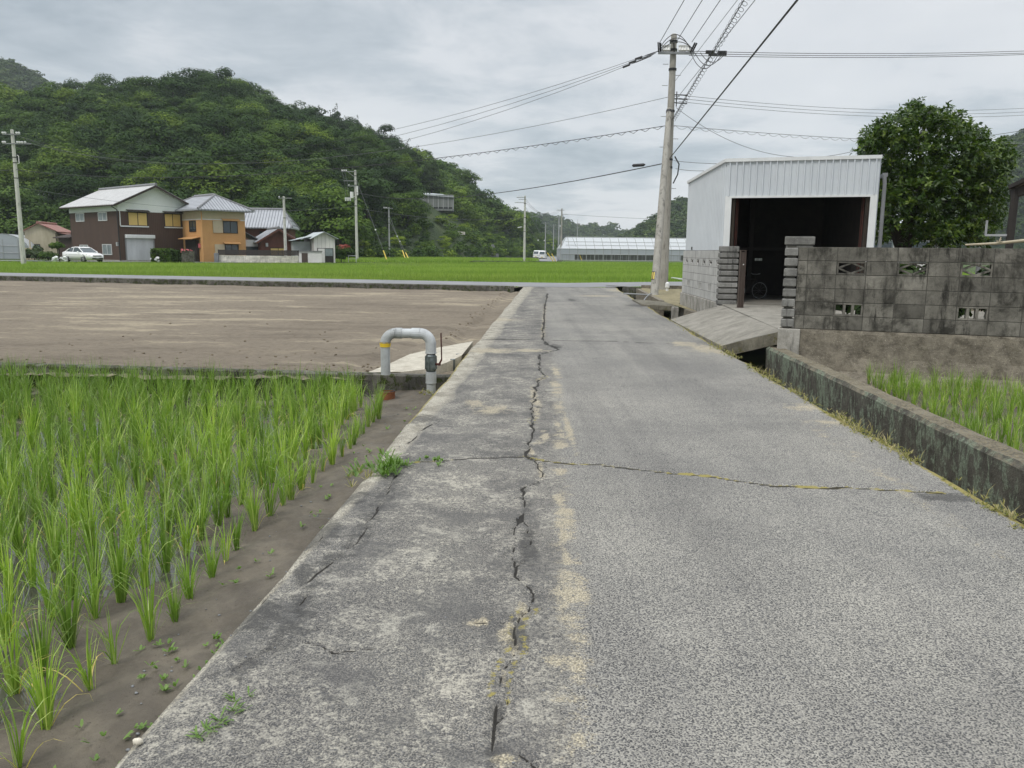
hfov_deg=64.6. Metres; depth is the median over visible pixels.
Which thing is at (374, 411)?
rice plant
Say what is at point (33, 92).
hillside tree
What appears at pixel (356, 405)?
rice plant
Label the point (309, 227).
hillside tree
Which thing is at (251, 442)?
rice plant
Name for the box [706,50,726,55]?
wire clamps
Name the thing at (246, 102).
hillside tree
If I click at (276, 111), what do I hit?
hillside tree
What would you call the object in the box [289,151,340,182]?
hillside tree
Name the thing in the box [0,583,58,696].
rice plant
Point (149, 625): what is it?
rice plant
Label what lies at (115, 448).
rice plant
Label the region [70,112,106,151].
hillside tree
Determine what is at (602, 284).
crossroad
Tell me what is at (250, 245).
porch annex
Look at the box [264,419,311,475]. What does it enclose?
rice plant
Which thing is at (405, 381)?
wall
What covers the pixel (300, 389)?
rice plant
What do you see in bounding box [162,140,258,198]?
hillside tree
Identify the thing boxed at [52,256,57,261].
white sack
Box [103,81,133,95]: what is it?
hillside tree
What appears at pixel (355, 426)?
rice plant
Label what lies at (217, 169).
hillside tree
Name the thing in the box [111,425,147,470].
rice plant
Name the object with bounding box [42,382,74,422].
rice plant
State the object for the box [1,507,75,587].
rice plant
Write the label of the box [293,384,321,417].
rice plant
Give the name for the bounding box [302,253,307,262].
door
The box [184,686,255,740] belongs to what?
creeping weed
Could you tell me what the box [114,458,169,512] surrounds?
rice plant
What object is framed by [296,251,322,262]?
garden wall
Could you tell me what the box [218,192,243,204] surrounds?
hillside tree
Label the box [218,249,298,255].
slat fence
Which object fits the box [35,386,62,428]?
rice plant
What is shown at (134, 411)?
rice plant
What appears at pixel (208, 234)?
orange house
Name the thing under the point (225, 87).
hillside tree
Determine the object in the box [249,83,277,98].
hillside tree
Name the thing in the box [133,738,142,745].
pebble
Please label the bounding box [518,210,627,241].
forest
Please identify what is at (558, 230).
utility pole
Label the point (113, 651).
rice plant
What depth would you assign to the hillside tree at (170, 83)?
199.82 m
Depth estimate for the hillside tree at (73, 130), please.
164.79 m
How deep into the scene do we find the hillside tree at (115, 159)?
145.94 m
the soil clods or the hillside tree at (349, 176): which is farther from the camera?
the hillside tree at (349, 176)
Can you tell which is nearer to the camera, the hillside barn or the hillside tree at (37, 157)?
the hillside tree at (37, 157)
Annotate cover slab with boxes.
[632,299,675,310]
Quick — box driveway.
[670,305,777,346]
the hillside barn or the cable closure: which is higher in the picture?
the cable closure
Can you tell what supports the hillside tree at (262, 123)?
on the hill at (437, 231)
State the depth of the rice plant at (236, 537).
4.81 m
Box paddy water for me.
[0,382,375,723]
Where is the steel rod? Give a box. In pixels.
[623,293,651,299]
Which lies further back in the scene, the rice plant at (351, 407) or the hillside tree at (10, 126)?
the hillside tree at (10, 126)
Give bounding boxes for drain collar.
[379,389,394,399]
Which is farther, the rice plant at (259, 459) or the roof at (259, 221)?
the roof at (259, 221)
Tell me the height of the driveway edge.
0.488 m
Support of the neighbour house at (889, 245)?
on the yard
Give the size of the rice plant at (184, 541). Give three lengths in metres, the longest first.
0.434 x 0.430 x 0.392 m
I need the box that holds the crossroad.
[0,273,681,286]
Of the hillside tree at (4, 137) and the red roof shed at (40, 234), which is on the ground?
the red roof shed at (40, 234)
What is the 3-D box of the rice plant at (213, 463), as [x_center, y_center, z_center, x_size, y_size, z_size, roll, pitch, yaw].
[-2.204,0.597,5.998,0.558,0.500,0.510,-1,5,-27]
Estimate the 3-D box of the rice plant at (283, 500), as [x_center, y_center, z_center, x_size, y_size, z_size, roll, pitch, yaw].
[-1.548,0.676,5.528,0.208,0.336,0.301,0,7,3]
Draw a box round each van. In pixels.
[533,250,543,257]
[539,251,546,258]
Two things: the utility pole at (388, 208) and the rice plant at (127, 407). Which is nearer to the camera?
the rice plant at (127, 407)
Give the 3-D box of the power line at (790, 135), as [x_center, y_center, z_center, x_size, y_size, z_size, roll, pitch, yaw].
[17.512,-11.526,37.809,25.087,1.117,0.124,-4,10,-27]
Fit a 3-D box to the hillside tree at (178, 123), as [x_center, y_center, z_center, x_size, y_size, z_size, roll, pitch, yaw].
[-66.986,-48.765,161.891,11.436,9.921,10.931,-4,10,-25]
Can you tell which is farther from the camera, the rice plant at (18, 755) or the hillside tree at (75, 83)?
the hillside tree at (75, 83)
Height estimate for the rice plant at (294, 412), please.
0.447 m
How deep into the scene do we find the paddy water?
5.43 m
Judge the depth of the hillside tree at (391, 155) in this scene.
185.22 m
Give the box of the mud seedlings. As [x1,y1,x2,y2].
[53,407,415,767]
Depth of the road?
3.59 m
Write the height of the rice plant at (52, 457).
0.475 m
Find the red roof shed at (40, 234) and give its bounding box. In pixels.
[23,221,70,258]
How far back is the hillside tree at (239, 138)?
146.39 m
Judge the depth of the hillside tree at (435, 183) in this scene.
230.22 m
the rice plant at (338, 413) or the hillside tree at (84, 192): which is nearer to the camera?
the rice plant at (338, 413)
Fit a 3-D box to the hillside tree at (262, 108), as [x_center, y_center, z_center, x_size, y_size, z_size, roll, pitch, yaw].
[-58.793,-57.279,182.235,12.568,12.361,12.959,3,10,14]
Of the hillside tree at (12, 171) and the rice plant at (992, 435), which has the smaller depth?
the rice plant at (992, 435)
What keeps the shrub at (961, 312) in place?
on the forecourt
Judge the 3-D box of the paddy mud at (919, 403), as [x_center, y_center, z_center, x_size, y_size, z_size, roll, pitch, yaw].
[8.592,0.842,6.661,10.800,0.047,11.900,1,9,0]
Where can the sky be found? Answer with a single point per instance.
(399, 64)
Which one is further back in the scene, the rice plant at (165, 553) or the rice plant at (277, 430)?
the rice plant at (277, 430)
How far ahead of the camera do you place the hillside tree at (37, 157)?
148.89 m
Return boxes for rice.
[0,260,974,286]
[335,256,538,262]
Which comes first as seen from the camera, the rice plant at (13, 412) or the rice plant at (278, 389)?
the rice plant at (13, 412)
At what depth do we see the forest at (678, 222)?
450.93 m
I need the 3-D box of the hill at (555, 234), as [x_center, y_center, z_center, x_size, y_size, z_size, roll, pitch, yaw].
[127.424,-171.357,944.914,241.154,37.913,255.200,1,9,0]
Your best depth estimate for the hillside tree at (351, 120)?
281.64 m
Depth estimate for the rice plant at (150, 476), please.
6.33 m
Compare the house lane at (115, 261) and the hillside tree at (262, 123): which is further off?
the hillside tree at (262, 123)
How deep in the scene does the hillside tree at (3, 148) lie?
157.41 m
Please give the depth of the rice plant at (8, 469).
5.59 m
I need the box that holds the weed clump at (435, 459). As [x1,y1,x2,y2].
[418,455,442,465]
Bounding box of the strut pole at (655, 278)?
[650,107,671,294]
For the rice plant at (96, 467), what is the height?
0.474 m
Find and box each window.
[75,213,84,221]
[98,212,106,220]
[102,244,111,254]
[128,212,147,225]
[164,213,180,226]
[189,220,195,231]
[223,221,237,232]
[225,244,238,249]
[246,246,257,255]
[270,248,283,255]
[874,241,892,247]
[912,241,929,247]
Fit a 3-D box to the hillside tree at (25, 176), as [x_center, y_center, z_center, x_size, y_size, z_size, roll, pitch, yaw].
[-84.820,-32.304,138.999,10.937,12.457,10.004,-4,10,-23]
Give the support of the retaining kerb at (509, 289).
on the ground
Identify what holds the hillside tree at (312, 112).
on the hill at (437, 231)
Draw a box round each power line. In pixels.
[7,51,657,157]
[11,53,655,164]
[16,126,662,178]
[18,56,650,170]
[19,187,351,210]
[23,97,666,163]
[357,163,661,198]
[359,208,514,219]
[660,1,683,41]
[670,0,797,157]
[672,0,746,120]
[674,125,1023,145]
[675,1,736,80]
[676,0,754,98]
[676,1,701,41]
[677,108,852,156]
[679,101,1020,116]
[681,98,1015,113]
[689,54,1023,57]
[691,96,1022,110]
[692,1,719,41]
[694,51,1016,53]
[694,53,1019,55]
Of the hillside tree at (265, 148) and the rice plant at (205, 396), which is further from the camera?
the hillside tree at (265, 148)
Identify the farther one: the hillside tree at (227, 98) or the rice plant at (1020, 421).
the hillside tree at (227, 98)
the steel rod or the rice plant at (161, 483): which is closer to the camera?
the rice plant at (161, 483)
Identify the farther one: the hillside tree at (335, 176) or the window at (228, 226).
the hillside tree at (335, 176)
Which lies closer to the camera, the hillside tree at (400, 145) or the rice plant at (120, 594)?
the rice plant at (120, 594)
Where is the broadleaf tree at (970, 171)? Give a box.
[850,96,1020,247]
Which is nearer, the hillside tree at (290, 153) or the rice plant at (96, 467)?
the rice plant at (96, 467)
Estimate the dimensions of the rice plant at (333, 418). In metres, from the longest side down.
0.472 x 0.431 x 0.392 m
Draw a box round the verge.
[640,288,694,310]
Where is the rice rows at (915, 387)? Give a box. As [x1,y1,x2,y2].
[861,357,1023,414]
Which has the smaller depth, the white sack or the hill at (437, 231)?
the white sack
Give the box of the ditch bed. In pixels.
[664,313,764,374]
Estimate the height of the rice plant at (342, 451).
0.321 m
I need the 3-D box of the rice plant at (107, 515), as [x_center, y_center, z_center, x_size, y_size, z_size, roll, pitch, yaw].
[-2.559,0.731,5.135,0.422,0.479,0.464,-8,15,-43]
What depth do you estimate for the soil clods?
13.02 m
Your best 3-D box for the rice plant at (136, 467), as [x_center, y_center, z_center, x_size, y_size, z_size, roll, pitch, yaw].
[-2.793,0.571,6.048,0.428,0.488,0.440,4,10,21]
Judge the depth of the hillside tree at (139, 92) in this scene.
199.28 m
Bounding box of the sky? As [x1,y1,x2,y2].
[0,0,1023,234]
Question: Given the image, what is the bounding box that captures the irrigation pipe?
[380,328,441,394]
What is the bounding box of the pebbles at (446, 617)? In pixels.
[126,355,1019,766]
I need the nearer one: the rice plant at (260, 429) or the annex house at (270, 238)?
the rice plant at (260, 429)
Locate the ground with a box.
[0,257,989,370]
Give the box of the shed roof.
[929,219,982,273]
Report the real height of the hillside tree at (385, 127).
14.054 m
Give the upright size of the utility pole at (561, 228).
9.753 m
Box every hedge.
[150,248,174,262]
[165,250,181,262]
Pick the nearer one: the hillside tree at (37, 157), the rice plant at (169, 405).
the rice plant at (169, 405)
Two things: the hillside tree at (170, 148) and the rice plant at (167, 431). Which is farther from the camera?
the hillside tree at (170, 148)
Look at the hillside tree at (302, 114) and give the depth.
206.01 m
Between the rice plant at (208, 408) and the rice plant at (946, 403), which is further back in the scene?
the rice plant at (946, 403)
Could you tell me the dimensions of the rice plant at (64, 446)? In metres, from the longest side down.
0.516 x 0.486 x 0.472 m
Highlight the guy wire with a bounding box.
[356,179,386,258]
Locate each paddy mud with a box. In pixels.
[0,383,432,767]
[872,386,1023,451]
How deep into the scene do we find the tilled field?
18.61 m
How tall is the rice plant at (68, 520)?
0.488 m
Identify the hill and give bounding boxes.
[27,152,556,257]
[541,223,582,237]
[938,147,1023,248]
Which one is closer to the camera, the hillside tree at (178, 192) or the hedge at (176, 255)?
the hedge at (176, 255)
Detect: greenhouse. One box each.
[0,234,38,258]
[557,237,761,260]
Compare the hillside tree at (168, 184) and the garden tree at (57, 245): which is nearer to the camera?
the garden tree at (57, 245)
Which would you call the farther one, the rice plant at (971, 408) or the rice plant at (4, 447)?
the rice plant at (971, 408)
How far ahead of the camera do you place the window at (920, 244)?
41.32 m
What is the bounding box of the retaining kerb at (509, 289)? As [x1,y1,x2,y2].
[0,276,513,292]
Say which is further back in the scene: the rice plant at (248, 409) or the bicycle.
the bicycle
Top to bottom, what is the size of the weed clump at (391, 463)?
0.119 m
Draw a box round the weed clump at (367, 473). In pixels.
[341,465,376,486]
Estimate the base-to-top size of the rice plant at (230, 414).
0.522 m
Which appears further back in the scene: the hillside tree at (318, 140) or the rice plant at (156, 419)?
the hillside tree at (318, 140)
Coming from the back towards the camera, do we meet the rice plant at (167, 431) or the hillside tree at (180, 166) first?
the hillside tree at (180, 166)
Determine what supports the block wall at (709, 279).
on the ditch bed
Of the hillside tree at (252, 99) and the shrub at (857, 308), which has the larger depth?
the hillside tree at (252, 99)
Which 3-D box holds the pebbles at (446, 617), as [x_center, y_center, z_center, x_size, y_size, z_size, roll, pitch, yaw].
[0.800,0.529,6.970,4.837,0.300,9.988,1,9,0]
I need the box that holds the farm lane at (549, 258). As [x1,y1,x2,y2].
[535,256,556,260]
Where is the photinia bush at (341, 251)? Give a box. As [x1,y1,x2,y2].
[335,244,352,261]
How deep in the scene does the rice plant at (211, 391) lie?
8.96 m
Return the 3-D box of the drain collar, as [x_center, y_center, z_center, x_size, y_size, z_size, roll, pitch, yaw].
[-1.519,0.161,9.882,0.196,0.168,0.196,1,9,0]
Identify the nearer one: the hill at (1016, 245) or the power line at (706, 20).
the power line at (706, 20)
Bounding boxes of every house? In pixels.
[58,183,188,261]
[175,193,254,261]
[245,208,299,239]
[253,226,300,255]
[874,214,937,269]
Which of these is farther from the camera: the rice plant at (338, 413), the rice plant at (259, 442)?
the rice plant at (338, 413)
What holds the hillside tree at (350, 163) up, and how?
on the hill at (437, 231)
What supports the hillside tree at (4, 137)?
on the hill at (437, 231)
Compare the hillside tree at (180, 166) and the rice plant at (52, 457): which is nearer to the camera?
the rice plant at (52, 457)
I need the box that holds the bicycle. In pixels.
[736,273,767,298]
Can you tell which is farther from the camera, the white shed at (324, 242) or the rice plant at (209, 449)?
the white shed at (324, 242)
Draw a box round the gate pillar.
[214,253,218,261]
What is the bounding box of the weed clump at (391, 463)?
[345,446,418,476]
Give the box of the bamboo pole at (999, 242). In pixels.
[965,237,1023,245]
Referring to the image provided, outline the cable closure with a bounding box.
[632,163,644,166]
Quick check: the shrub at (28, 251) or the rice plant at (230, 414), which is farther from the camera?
the shrub at (28, 251)
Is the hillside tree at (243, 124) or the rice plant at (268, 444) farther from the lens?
the hillside tree at (243, 124)
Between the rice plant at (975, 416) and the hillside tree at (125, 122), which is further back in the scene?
the hillside tree at (125, 122)
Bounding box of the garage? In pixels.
[686,155,887,304]
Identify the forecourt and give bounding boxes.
[722,304,984,328]
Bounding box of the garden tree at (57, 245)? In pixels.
[48,241,65,261]
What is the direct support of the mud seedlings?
on the paddy mud at (197, 625)
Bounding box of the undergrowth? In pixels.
[329,207,559,257]
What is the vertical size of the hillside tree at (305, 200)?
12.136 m
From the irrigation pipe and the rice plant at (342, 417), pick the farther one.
the irrigation pipe
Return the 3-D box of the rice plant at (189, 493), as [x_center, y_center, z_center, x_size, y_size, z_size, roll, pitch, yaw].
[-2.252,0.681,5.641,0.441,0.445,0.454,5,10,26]
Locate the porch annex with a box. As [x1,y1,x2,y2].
[245,232,257,255]
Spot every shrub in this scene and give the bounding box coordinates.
[25,248,38,259]
[31,250,43,258]
[32,245,43,250]
[37,251,58,260]
[833,305,860,314]
[899,262,927,273]
[899,266,916,273]
[958,308,972,317]
[976,265,990,277]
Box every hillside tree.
[0,82,28,102]
[0,110,42,130]
[0,123,26,142]
[0,128,20,142]
[0,138,31,163]
[0,153,23,177]
[0,158,49,205]
[0,161,24,184]
[0,182,65,231]
[0,185,61,234]
[0,188,31,234]
[2,127,58,161]
[4,116,61,149]
[5,95,65,129]
[9,93,45,114]
[11,131,63,157]
[12,189,54,221]
[15,89,64,113]
[17,80,72,99]
[22,203,70,234]
[23,120,101,158]
[23,141,107,181]
[23,147,66,180]
[24,147,72,178]
[24,156,81,200]
[28,139,82,161]
[29,99,62,125]
[31,106,78,125]
[33,164,108,216]
[45,197,76,228]
[46,102,81,121]
[47,87,84,114]
[48,122,87,150]
[62,77,84,88]
[62,125,126,175]
[63,83,76,88]
[65,91,113,118]
[65,182,105,199]
[68,101,110,121]
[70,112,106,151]
[74,87,108,93]
[76,84,116,99]
[77,154,117,179]
[80,72,117,87]
[82,110,129,146]
[88,85,126,99]
[91,77,115,89]
[91,111,147,155]
[99,169,130,187]
[101,134,143,166]
[101,144,162,170]
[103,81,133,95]
[103,162,147,186]
[113,115,189,163]
[117,89,169,108]
[118,75,176,105]
[119,156,172,184]
[120,161,179,191]
[129,88,169,101]
[129,105,151,115]
[130,126,168,152]
[131,94,174,112]
[137,111,187,143]
[140,71,200,107]
[141,101,162,112]
[143,167,183,185]
[144,107,183,139]
[145,175,189,195]
[147,96,191,116]
[149,139,190,169]
[150,114,204,143]
[161,147,218,186]
[162,136,230,179]
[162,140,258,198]
[163,115,222,151]
[165,106,191,120]
[168,190,193,199]
[170,67,217,97]
[175,158,232,196]
[177,160,250,199]
[178,95,235,117]
[182,102,204,117]
[185,69,216,89]
[189,91,226,112]
[191,66,247,99]
[191,147,250,165]
[191,187,223,196]
[193,100,230,136]
[195,106,252,141]
[196,69,226,81]
[197,132,225,153]
[209,94,249,112]
[217,115,269,151]
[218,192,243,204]
[220,106,271,130]
[224,133,281,164]
[225,128,287,167]
[225,142,292,190]
[226,78,258,97]
[227,88,256,99]
[229,99,273,117]
[230,100,254,107]
[230,105,260,123]
[230,172,274,202]
[235,102,271,119]
[237,82,257,98]
[240,96,269,108]
[242,189,308,241]
[246,80,264,97]
[247,119,302,147]
[247,187,271,207]
[248,121,273,146]
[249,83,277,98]
[250,150,294,175]
[254,121,293,160]
[255,93,289,107]
[257,103,300,129]
[261,157,317,195]
[263,182,314,214]
[267,174,301,189]
[270,186,327,235]
[271,101,287,115]
[275,139,330,173]
[278,107,328,123]
[278,135,348,183]
[283,120,346,162]
[283,121,335,158]
[286,183,365,235]
[287,100,304,107]
[288,174,344,199]
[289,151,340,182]
[295,182,373,244]
[296,212,330,240]
[303,108,333,125]
[306,119,339,137]
[306,170,358,192]
[320,177,373,206]
[325,202,360,226]
[331,104,343,122]
[333,116,347,134]
[334,162,361,186]
[335,145,369,170]
[338,159,365,179]
[339,116,351,135]
[340,138,358,159]
[343,116,373,131]
[343,143,381,169]
[343,167,398,219]
[344,121,376,136]
[345,130,386,160]
[346,169,391,217]
[357,136,399,166]
[358,169,388,197]
[365,157,412,196]
[366,145,404,172]
[369,123,400,148]
[378,170,429,218]
[379,193,419,222]
[382,137,403,156]
[384,166,422,198]
[386,190,433,228]
[388,139,424,167]
[391,153,423,185]
[412,145,425,184]
[421,153,444,192]
[421,161,444,192]
[447,162,481,189]
[456,179,473,197]
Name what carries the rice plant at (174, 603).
on the paddy mud at (197, 625)
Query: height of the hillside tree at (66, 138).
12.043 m
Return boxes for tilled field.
[0,273,524,380]
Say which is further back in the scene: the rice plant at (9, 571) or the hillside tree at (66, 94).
the hillside tree at (66, 94)
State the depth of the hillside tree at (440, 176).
253.90 m
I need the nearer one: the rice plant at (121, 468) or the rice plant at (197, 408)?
the rice plant at (121, 468)
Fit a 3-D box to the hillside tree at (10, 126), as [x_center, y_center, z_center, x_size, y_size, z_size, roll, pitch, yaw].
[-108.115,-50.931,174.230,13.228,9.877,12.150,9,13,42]
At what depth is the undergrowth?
168.80 m
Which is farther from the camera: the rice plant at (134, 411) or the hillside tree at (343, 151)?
the hillside tree at (343, 151)
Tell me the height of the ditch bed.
0.001 m
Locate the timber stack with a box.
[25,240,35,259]
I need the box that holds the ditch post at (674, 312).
[671,307,678,318]
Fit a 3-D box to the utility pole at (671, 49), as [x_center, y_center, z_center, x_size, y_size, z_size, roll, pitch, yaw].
[6.910,-8.503,32.236,2.736,10.366,0.820,1,9,0]
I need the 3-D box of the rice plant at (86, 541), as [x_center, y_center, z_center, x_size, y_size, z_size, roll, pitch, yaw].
[-2.269,0.849,4.335,0.503,0.528,0.460,-5,14,-18]
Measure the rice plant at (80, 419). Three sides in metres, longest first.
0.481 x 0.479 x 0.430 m
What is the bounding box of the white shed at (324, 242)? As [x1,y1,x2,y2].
[288,232,337,262]
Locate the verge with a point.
(671, 296)
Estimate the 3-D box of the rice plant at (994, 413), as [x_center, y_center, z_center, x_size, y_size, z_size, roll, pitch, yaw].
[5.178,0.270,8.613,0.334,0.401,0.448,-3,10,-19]
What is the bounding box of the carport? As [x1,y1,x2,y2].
[984,178,1023,247]
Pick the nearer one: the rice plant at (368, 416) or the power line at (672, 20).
the rice plant at (368, 416)
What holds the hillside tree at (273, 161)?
on the hill at (437, 231)
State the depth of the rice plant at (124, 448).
7.11 m
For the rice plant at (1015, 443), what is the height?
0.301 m
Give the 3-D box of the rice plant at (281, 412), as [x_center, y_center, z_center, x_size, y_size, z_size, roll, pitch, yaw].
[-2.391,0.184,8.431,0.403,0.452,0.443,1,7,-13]
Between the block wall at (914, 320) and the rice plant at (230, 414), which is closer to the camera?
the rice plant at (230, 414)
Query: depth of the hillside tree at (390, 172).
167.93 m
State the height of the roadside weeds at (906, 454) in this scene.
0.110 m
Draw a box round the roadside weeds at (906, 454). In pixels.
[667,318,1023,529]
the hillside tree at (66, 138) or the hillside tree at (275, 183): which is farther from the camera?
the hillside tree at (66, 138)
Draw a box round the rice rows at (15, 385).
[0,353,358,421]
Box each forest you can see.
[0,56,62,95]
[84,83,557,256]
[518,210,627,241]
[615,128,1023,248]
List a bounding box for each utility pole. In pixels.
[1,129,30,263]
[279,196,291,254]
[341,170,358,258]
[384,207,392,256]
[515,196,525,261]
[557,208,567,261]
[557,217,559,260]
[657,33,725,289]
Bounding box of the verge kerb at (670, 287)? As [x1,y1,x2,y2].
[641,285,681,288]
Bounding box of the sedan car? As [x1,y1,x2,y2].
[62,247,103,261]
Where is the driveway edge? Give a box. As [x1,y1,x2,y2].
[721,332,777,354]
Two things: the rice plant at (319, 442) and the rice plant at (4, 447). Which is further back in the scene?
the rice plant at (319, 442)
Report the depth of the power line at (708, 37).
25.01 m
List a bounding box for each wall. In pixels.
[0,362,450,392]
[181,251,194,262]
[219,255,298,262]
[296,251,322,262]
[636,289,696,315]
[679,246,738,316]
[765,346,1023,523]
[777,236,1023,394]
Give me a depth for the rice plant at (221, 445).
6.84 m
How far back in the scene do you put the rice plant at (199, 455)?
6.44 m
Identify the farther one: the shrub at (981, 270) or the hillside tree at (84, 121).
the hillside tree at (84, 121)
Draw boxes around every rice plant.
[0,386,30,431]
[0,401,24,444]
[0,427,25,469]
[0,436,28,493]
[0,452,25,510]
[0,463,56,529]
[0,471,19,539]
[0,488,45,554]
[0,489,28,570]
[0,532,34,599]
[0,552,60,644]
[0,580,86,677]
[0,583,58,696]
[0,585,44,628]
[0,605,44,705]
[0,614,91,729]
[0,683,65,767]
[1,435,30,486]
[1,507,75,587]
[2,410,38,453]
[2,424,30,467]
[2,437,53,491]
[6,451,62,519]
[11,389,45,434]
[11,390,44,425]
[12,536,90,619]
[13,396,58,448]
[15,420,52,477]
[16,477,70,539]
[20,430,56,490]
[20,547,111,649]
[21,412,78,454]
[21,438,87,509]
[22,492,95,571]
[24,521,115,600]
[28,385,49,420]
[30,422,68,470]
[31,481,93,557]
[34,399,77,441]
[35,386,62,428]
[35,427,82,482]
[41,455,121,517]
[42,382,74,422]
[42,619,115,691]
[44,387,75,434]
[45,491,130,582]
[46,412,82,463]
[49,460,102,527]
[51,533,142,619]
[52,424,103,476]
[54,376,92,417]
[54,411,88,448]
[54,443,110,496]
[54,483,124,544]
[55,505,172,602]
[62,406,99,442]
[64,393,89,432]
[68,415,114,467]
[69,430,121,487]
[73,399,106,438]
[73,413,103,457]
[74,384,104,423]
[74,606,132,664]
[77,443,148,497]
[78,378,119,416]
[80,400,109,449]
[81,454,121,508]
[82,467,134,533]
[85,393,115,432]
[85,416,130,463]
[89,418,137,478]
[93,469,148,523]
[94,384,125,428]
[96,399,124,446]
[97,402,132,438]
[97,481,154,555]
[97,496,147,567]
[97,506,182,587]
[101,379,127,417]
[102,432,153,490]
[105,545,189,641]
[111,416,135,454]
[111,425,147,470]
[112,391,141,424]
[112,395,151,448]
[114,378,153,415]
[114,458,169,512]
[116,478,182,542]
[120,385,144,430]
[120,391,146,431]
[121,410,165,457]
[122,495,205,572]
[124,403,157,461]
[125,433,162,481]
[126,469,199,531]
[130,373,162,415]
[130,398,162,441]
[134,392,176,437]
[141,390,170,424]
[141,406,186,450]
[143,414,186,471]
[146,388,173,421]
[146,437,189,503]
[146,466,196,523]
[148,399,184,433]
[149,379,183,418]
[151,561,195,622]
[152,428,198,486]
[152,452,218,511]
[157,436,199,494]
[157,493,217,555]
[160,391,190,425]
[162,537,215,599]
[163,408,196,464]
[164,406,197,443]
[164,471,242,541]
[165,425,227,477]
[169,372,193,412]
[170,389,202,424]
[172,407,205,440]
[174,408,217,458]
[176,450,237,500]
[180,417,229,469]
[182,434,239,493]
[183,462,240,525]
[185,374,220,412]
[186,385,216,420]
[186,520,238,578]
[189,386,222,430]
[190,406,226,450]
[190,437,253,487]
[192,397,215,433]
[193,379,222,415]
[200,395,241,441]
[202,415,245,455]
[204,413,245,462]
[206,385,235,425]
[207,459,246,517]
[209,398,235,434]
[213,421,262,477]
[214,389,257,430]
[214,392,241,435]
[214,503,249,550]
[214,519,242,563]
[215,381,242,421]
[221,445,268,504]
[222,383,244,417]
[224,407,264,450]
[227,470,272,530]
[230,422,268,470]
[233,370,256,414]
[233,400,276,438]
[235,382,260,422]
[238,423,289,488]
[240,383,271,420]
[241,369,262,408]
[241,406,268,443]
[241,406,276,464]
[243,453,295,516]
[244,411,287,454]
[246,369,265,406]
[246,418,292,482]
[255,374,276,416]
[256,379,288,411]
[258,391,284,429]
[262,410,290,448]
[264,394,304,444]
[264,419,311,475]
[266,384,291,422]
[269,447,312,499]
[270,366,287,404]
[271,440,326,489]
[273,415,303,468]
[273,466,296,505]
[275,411,314,461]
[276,380,302,418]
[281,380,308,416]
[281,391,309,438]
[288,393,311,433]
[289,391,322,426]
[292,379,308,412]
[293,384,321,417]
[293,408,314,458]
[298,372,319,400]
[298,398,329,448]
[299,374,323,405]
[301,379,331,419]
[301,402,330,444]
[301,446,329,482]
[304,415,348,464]
[307,440,332,470]
[314,375,338,415]
[315,367,341,407]
[315,388,357,428]
[318,390,341,432]
[318,395,343,437]
[319,377,339,409]
[324,387,356,424]
[326,426,354,456]
[329,379,353,419]
[335,371,359,416]
[338,373,348,397]
[343,373,364,410]
[343,415,357,448]
[346,411,363,444]
[349,406,368,437]
[354,371,366,407]
[356,408,367,433]
[359,384,386,421]
[361,375,392,418]
[363,396,375,426]
[917,395,927,409]
[925,386,945,414]
[926,393,954,417]
[937,395,953,414]
[948,398,960,417]
[951,404,960,421]
[955,412,969,425]
[957,409,990,428]
[960,407,974,425]
[964,395,980,416]
[968,405,992,434]
[971,407,979,428]
[972,389,990,420]
[977,415,993,436]
[978,400,990,423]
[983,397,1008,426]
[983,417,1004,439]
[991,408,1019,442]
[995,397,1008,418]
[997,413,1023,446]
[1001,386,1019,421]
[1010,425,1023,449]
[1011,417,1022,438]
[1012,408,1021,425]
[1013,407,1023,428]
[1016,405,1023,442]
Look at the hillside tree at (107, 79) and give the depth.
239.67 m
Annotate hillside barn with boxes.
[420,193,454,211]
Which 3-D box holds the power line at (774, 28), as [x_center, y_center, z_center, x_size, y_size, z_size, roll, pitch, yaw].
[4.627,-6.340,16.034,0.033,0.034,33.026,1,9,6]
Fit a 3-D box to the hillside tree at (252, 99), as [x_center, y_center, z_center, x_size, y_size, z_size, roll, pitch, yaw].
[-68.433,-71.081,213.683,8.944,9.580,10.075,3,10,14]
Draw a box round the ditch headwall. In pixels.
[607,285,641,297]
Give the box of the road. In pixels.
[115,287,1023,767]
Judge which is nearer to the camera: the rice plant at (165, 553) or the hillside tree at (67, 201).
the rice plant at (165, 553)
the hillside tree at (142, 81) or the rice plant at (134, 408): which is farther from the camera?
the hillside tree at (142, 81)
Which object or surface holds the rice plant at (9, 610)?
on the paddy mud at (197, 625)
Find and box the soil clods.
[0,294,500,371]
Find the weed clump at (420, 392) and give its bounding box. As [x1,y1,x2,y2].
[419,388,433,394]
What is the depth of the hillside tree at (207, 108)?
162.86 m
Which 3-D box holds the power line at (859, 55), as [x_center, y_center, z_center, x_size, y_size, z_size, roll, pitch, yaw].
[15.977,-14.241,34.830,19.229,1.745,0.022,-3,10,-20]
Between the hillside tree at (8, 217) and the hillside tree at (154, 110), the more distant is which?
the hillside tree at (154, 110)
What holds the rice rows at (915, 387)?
on the paddy mud at (919, 403)
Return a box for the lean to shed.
[53,234,71,256]
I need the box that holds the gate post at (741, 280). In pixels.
[736,250,746,307]
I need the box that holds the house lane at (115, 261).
[0,260,256,262]
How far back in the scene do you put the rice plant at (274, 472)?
6.29 m
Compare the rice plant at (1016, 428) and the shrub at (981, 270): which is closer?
the rice plant at (1016, 428)
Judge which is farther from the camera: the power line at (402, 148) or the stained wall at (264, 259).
the stained wall at (264, 259)
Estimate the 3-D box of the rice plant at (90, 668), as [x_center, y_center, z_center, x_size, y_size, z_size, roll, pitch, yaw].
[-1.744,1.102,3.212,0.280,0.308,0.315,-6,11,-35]

